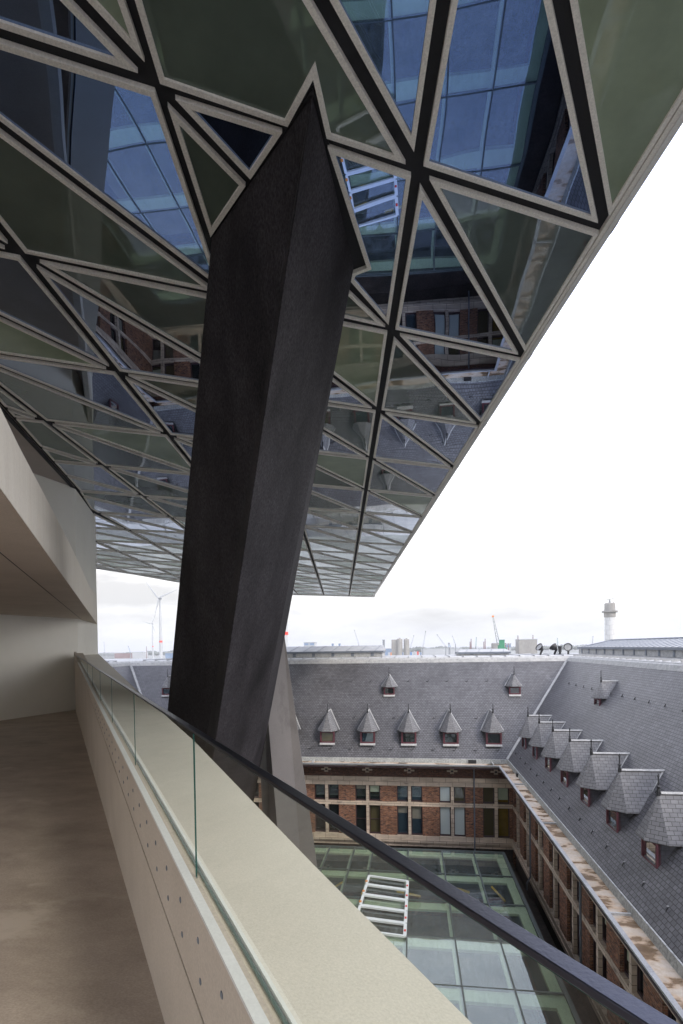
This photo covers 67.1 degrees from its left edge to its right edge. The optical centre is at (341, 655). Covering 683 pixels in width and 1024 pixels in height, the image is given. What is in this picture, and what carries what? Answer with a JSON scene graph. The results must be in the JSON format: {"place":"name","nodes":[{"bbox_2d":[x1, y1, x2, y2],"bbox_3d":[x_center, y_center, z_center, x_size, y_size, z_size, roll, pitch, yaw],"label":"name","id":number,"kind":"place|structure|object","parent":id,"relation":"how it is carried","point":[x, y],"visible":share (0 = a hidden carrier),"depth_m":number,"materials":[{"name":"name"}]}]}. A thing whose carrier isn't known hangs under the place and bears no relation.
{"place":"outdoors","nodes":[
{"label":"outdoors","id":0,"kind":"place"},
{"bbox_2d":[0,710,164,1023],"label":"terrace floor","id":1,"kind":"structure","parent":0,"point":[71,949],"depth_m":3.46,"materials":[{"name":"concrete"}]},
{"bbox_2d":[74,652,471,1023],"bbox_3d":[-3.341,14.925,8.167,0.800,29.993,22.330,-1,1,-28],"label":"concrete parapet","id":2,"kind":"structure","parent":1,"relation":"on","point":[261,918],"depth_m":1.93,"materials":[{"name":"beige concrete"}]},
{"bbox_2d":[77,656,678,1023],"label":"glass balustrade","id":3,"kind":"object","parent":2,"relation":"on","point":[626,1006],"visible":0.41,"depth_m":0.59,"materials":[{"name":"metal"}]},
{"bbox_2d":[303,642,316,645],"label":"port building","id":4,"kind":"structure","parent":0,"point":[310,643],"depth_m":1119.25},
{"bbox_2d":[98,645,579,658],"bbox_3d":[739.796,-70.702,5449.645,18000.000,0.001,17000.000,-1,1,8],"label":"ground","id":5,"kind":"structure","parent":0,"point":[477,647],"depth_m":2461.58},
{"bbox_2d":[0,473,97,720],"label":"terrace end wall","id":6,"kind":"structure","parent":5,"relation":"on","point":[37,671],"depth_m":13.88,"materials":[{"name":"beige concrete"}]},
{"bbox_2d":[0,408,96,623],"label":"concrete beam","id":7,"kind":"structure","parent":6,"relation":"attached to","point":[41,573],"depth_m":5.44,"materials":[{"name":"beige concrete"}]},
{"bbox_2d":[114,653,131,657],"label":"brown shed","id":8,"kind":"structure","parent":5,"relation":"on","point":[121,655],"depth_m":2035.07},
{"bbox_2d":[132,652,147,658],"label":"white hall","id":9,"kind":"structure","parent":5,"relation":"on","point":[138,655],"depth_m":1600.43,"materials":[{"name":"white metal"}]},
{"bbox_2d":[142,615,155,658],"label":"wind turbine","id":10,"kind":"object","parent":5,"relation":"on","point":[152,639],"visible":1,"depth_m":1855.41,"materials":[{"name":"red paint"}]},
{"bbox_2d":[145,581,177,657],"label":"wind turbine","id":11,"kind":"object","parent":5,"relation":"on","point":[160,634],"visible":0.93,"depth_m":950.75,"materials":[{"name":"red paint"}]},
{"bbox_2d":[165,653,172,657],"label":"blue hall","id":12,"kind":"structure","parent":5,"relation":"on","point":[168,655],"depth_m":1374.60,"materials":[{"name":"blue metal"}]},
{"bbox_2d":[167,97,353,867],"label":"leaning column","id":13,"kind":"structure","parent":5,"relation":"on","point":[281,267],"depth_m":6.20,"materials":[{"name":"concrete"}]},
{"bbox_2d":[0,0,682,596],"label":"overhanging glass building","id":14,"kind":"structure","parent":13,"relation":"on","point":[492,162],"depth_m":5.44,"materials":[{"name":"glass"}]},
{"bbox_2d":[285,622,287,646],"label":"wind turbine","id":15,"kind":"object","parent":5,"relation":"on","point":[286,637],"visible":0.09,"depth_m":530.15,"materials":[{"name":"red paint"}]},
{"bbox_2d":[99,644,587,656],"bbox_3d":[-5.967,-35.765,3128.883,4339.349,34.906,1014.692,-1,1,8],"label":"distant trees","id":16,"kind":"object","parent":5,"relation":"on","point":[413,649],"visible":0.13,"depth_m":2772.07,"materials":[{"name":"plant"}]},
{"bbox_2d":[104,637,682,1023],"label":"courtyard building","id":17,"kind":"structure","parent":5,"relation":"on","point":[557,778],"depth_m":31.73,"materials":[{"name":"stone"}]},
{"bbox_2d":[254,783,258,797],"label":"window","id":18,"kind":"structure","parent":17,"relation":"in","point":[257,788],"depth_m":35.93,"materials":[{"name":"black glass"}]},
{"bbox_2d":[315,784,324,798],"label":"window","id":19,"kind":"structure","parent":17,"relation":"in","point":[319,788],"depth_m":35.32,"materials":[{"name":"glass"}]},
{"bbox_2d":[315,804,325,831],"bbox_3d":[-1.427,11.070,35.346,0.741,1.966,0.110,-1,1,8],"label":"window","id":20,"kind":"structure","parent":17,"relation":"in","point":[320,825],"depth_m":35.36,"materials":[{"name":"black glass"}]},
{"bbox_2d":[328,784,338,799],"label":"window","id":21,"kind":"structure","parent":17,"relation":"in","point":[333,789],"depth_m":35.19,"materials":[{"name":"glass"}]},
{"bbox_2d":[328,804,338,831],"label":"window","id":22,"kind":"structure","parent":17,"relation":"in","point":[334,808],"depth_m":35.22,"materials":[{"name":"black glass"}]},
{"bbox_2d":[355,785,365,799],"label":"window","id":23,"kind":"structure","parent":17,"relation":"in","point":[360,790],"depth_m":34.94,"materials":[{"name":"black glass"}]},
{"bbox_2d":[356,805,366,831],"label":"window","id":24,"kind":"structure","parent":17,"relation":"in","point":[361,818],"depth_m":34.97,"materials":[{"name":"black glass"}]},
{"bbox_2d":[369,785,379,800],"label":"window","id":25,"kind":"structure","parent":17,"relation":"in","point":[374,790],"depth_m":34.81,"materials":[{"name":"grey glass"}]},
{"bbox_2d":[369,805,380,833],"bbox_3d":[2.274,11.022,34.843,0.741,1.966,0.110,-1,1,8],"label":"window","id":26,"kind":"structure","parent":17,"relation":"in","point":[374,810],"depth_m":34.85,"materials":[{"name":"glass"}]},
{"bbox_2d":[397,786,407,801],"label":"window","id":27,"kind":"structure","parent":17,"relation":"in","point":[402,791],"depth_m":34.57,"materials":[{"name":"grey glass"}]},
{"bbox_2d":[397,806,408,834],"bbox_3d":[4.121,10.997,34.592,0.741,1.966,0.110,-1,1,8],"label":"window","id":28,"kind":"structure","parent":17,"relation":"in","point":[402,811],"depth_m":34.59,"materials":[{"name":"blue glass"}]},
{"bbox_2d":[411,786,421,801],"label":"window","id":29,"kind":"structure","parent":17,"relation":"in","point":[416,791],"depth_m":34.43,"materials":[{"name":"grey glass"}]},
{"bbox_2d":[411,806,422,834],"bbox_3d":[5.048,10.985,34.466,0.741,1.966,0.110,-1,1,8],"label":"window","id":30,"kind":"structure","parent":17,"relation":"in","point":[416,811],"depth_m":34.47,"materials":[{"name":"blue glass"}]},
{"bbox_2d":[439,787,450,802],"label":"window","id":31,"kind":"structure","parent":17,"relation":"in","point":[444,792],"depth_m":34.19,"materials":[{"name":"white glass"}]},
{"bbox_2d":[440,807,450,835],"bbox_3d":[6.896,10.961,34.215,0.741,1.966,0.110,-1,1,8],"label":"window","id":32,"kind":"structure","parent":17,"relation":"in","point":[445,812],"depth_m":34.22,"materials":[{"name":"white glass"}]},
{"bbox_2d":[314,845,592,1023],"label":"courtyard glass roof","id":33,"kind":"structure","parent":17,"relation":"on","point":[470,970],"depth_m":24.59,"materials":[{"name":"glass"}]},
{"bbox_2d":[358,875,408,937],"bbox_3d":[1.856,11.094,23.185,2.323,0.100,5.346,-1,1,8],"label":"white access ladder","id":34,"kind":"object","parent":33,"relation":"on","point":[388,921],"visible":0.81,"depth_m":22.98,"materials":[{"name":"metal"}]},
{"bbox_2d":[454,787,464,802],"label":"window","id":35,"kind":"structure","parent":17,"relation":"in","point":[459,792],"depth_m":34.06,"materials":[{"name":"grey glass"}]},
{"bbox_2d":[454,807,465,835],"bbox_3d":[7.822,10.949,34.089,0.741,1.966,0.110,-1,1,8],"label":"window","id":36,"kind":"structure","parent":17,"relation":"in","point":[459,812],"depth_m":34.09,"materials":[{"name":"white glass"}]},
{"bbox_2d":[483,788,493,803],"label":"window","id":37,"kind":"structure","parent":17,"relation":"in","point":[488,793],"depth_m":33.81,"materials":[{"name":"black glass"}]},
{"bbox_2d":[483,808,494,836],"bbox_3d":[9.670,10.925,33.838,0.741,1.966,0.110,-1,1,8],"label":"window","id":38,"kind":"structure","parent":17,"relation":"in","point":[488,813],"depth_m":33.84,"materials":[{"name":"black glass"}]},
{"bbox_2d":[498,788,508,803],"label":"window","id":39,"kind":"structure","parent":17,"relation":"in","point":[503,793],"depth_m":33.68,"materials":[{"name":"grey glass"}]},
{"bbox_2d":[498,808,508,837],"bbox_3d":[10.596,10.913,33.712,0.741,1.966,0.110,-1,1,8],"label":"window","id":40,"kind":"structure","parent":17,"relation":"in","point":[503,814],"depth_m":33.72,"materials":[{"name":"yellow glass"}]},
{"bbox_2d":[535,643,543,654],"bbox_3d":[14.986,-0.505,38.882,0.581,0.894,0.580,-1,1,8],"label":"floodlight","id":41,"kind":"object","parent":17,"relation":"on","point":[539,647],"visible":1,"depth_m":38.89,"materials":[{"name":"black metal"}]},
{"bbox_2d":[542,857,543,890],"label":"window","id":42,"kind":"structure","parent":17,"relation":"in","point":[542,857],"depth_m":26.39,"materials":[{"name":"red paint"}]},
{"bbox_2d":[552,873,552,905],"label":"window","id":43,"kind":"structure","parent":17,"relation":"in","point":[552,873],"depth_m":24.57,"materials":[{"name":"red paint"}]},
{"bbox_2d":[549,643,557,654],"bbox_3d":[16.090,-0.524,39.156,0.559,0.884,0.560,-1,1,8],"label":"floodlight","id":44,"kind":"object","parent":17,"relation":"on","point":[553,646],"visible":1,"depth_m":38.93,"materials":[{"name":"black metal"}]},
{"bbox_2d":[558,882,559,920],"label":"window","id":45,"kind":"structure","parent":17,"relation":"in","point":[558,882],"depth_m":23.61,"materials":[{"name":"black glass"}]},
{"bbox_2d":[564,643,571,653],"bbox_3d":[17.221,-0.538,39.247,0.584,0.879,0.552,-1,1,8],"label":"floodlight","id":46,"kind":"object","parent":17,"relation":"on","point":[567,647],"visible":1,"depth_m":39.14,"materials":[{"name":"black metal"}]},
{"bbox_2d":[570,870,571,890],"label":"window","id":47,"kind":"structure","parent":17,"relation":"in","point":[570,870],"depth_m":21.73,"materials":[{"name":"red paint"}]},
{"bbox_2d":[570,902,571,942],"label":"window","id":48,"kind":"structure","parent":17,"relation":"in","point":[570,902],"depth_m":21.76,"materials":[{"name":"black glass"}]},
{"bbox_2d":[577,880,578,901],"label":"window","id":49,"kind":"structure","parent":17,"relation":"in","point":[577,880],"depth_m":20.80,"materials":[{"name":"black glass"}]},
{"bbox_2d":[577,913,579,956],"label":"window","id":50,"kind":"structure","parent":17,"relation":"in","point":[577,913],"depth_m":20.84,"materials":[{"name":"black glass"}]},
{"bbox_2d":[593,903,595,927],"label":"window","id":51,"kind":"structure","parent":17,"relation":"in","point":[594,906],"depth_m":18.96,"materials":[{"name":"black glass"}]},
{"bbox_2d":[593,939,595,971],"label":"window","id":52,"kind":"structure","parent":17,"relation":"in","point":[594,943],"depth_m":18.98,"materials":[{"name":"black glass"}]},
{"bbox_2d":[602,915,605,943],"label":"window","id":53,"kind":"structure","parent":17,"relation":"in","point":[603,919],"depth_m":18.03,"materials":[{"name":"black glass"}]},
{"bbox_2d":[603,955,606,978],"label":"window","id":54,"kind":"structure","parent":17,"relation":"in","point":[604,959],"depth_m":18.05,"materials":[{"name":"black glass"}]},
{"bbox_2d":[624,946,628,978],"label":"window","id":55,"kind":"structure","parent":17,"relation":"in","point":[626,954],"depth_m":16.17,"materials":[{"name":"black glass"}]},
{"bbox_2d":[637,964,642,999],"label":"window","id":56,"kind":"structure","parent":17,"relation":"in","point":[639,972],"depth_m":15.25,"materials":[{"name":"black glass"}]},
{"bbox_2d":[668,1008,675,1020],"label":"window","id":57,"kind":"structure","parent":17,"relation":"in","point":[670,1015],"depth_m":13.40,"materials":[{"name":"black glass"}]},
{"bbox_2d":[391,640,396,654],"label":"silo","id":58,"kind":"object","parent":5,"relation":"on","point":[394,646],"visible":0.43,"depth_m":796.16,"materials":[{"name":"concrete"}]},
{"bbox_2d":[397,638,402,654],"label":"silo","id":59,"kind":"object","parent":5,"relation":"on","point":[399,647],"visible":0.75,"depth_m":791.49,"materials":[{"name":"concrete"}]},
{"bbox_2d":[404,638,408,654],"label":"silo","id":60,"kind":"object","parent":5,"relation":"on","point":[406,646],"visible":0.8,"depth_m":790.01,"materials":[{"name":"concrete"}]},
{"bbox_2d":[421,648,461,654],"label":"quay hall","id":61,"kind":"structure","parent":5,"relation":"on","point":[433,651],"depth_m":1377.76,"materials":[{"name":"white metal"}]},
{"bbox_2d":[491,643,498,648],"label":"storage tank","id":62,"kind":"object","parent":5,"relation":"on","point":[494,645],"visible":0.34,"depth_m":846.69,"materials":[{"name":"metal"}]},
{"bbox_2d":[492,615,506,648],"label":"harbour crane","id":63,"kind":"object","parent":5,"relation":"on","point":[501,643],"visible":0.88,"depth_m":598.52,"materials":[{"name":"orange paint"}]},
{"bbox_2d":[506,643,510,653],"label":"harbour office","id":64,"kind":"structure","parent":5,"relation":"on","point":[509,647],"depth_m":869.62,"materials":[{"name":"white"}]},
{"bbox_2d":[96,124,682,651],"label":"sky","id":65,"kind":"structure","parent":0,"point":[568,501],"materials":[{"name":"white"}]},
{"bbox_2d":[515,639,536,653],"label":"storage block","id":66,"kind":"structure","parent":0,"point":[525,646],"depth_m":865.95,"materials":[{"name":"concrete"}]},
{"bbox_2d":[602,598,617,640],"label":"radar tower","id":67,"kind":"structure","parent":0,"point":[609,611],"depth_m":373.76,"materials":[{"name":"concrete"}]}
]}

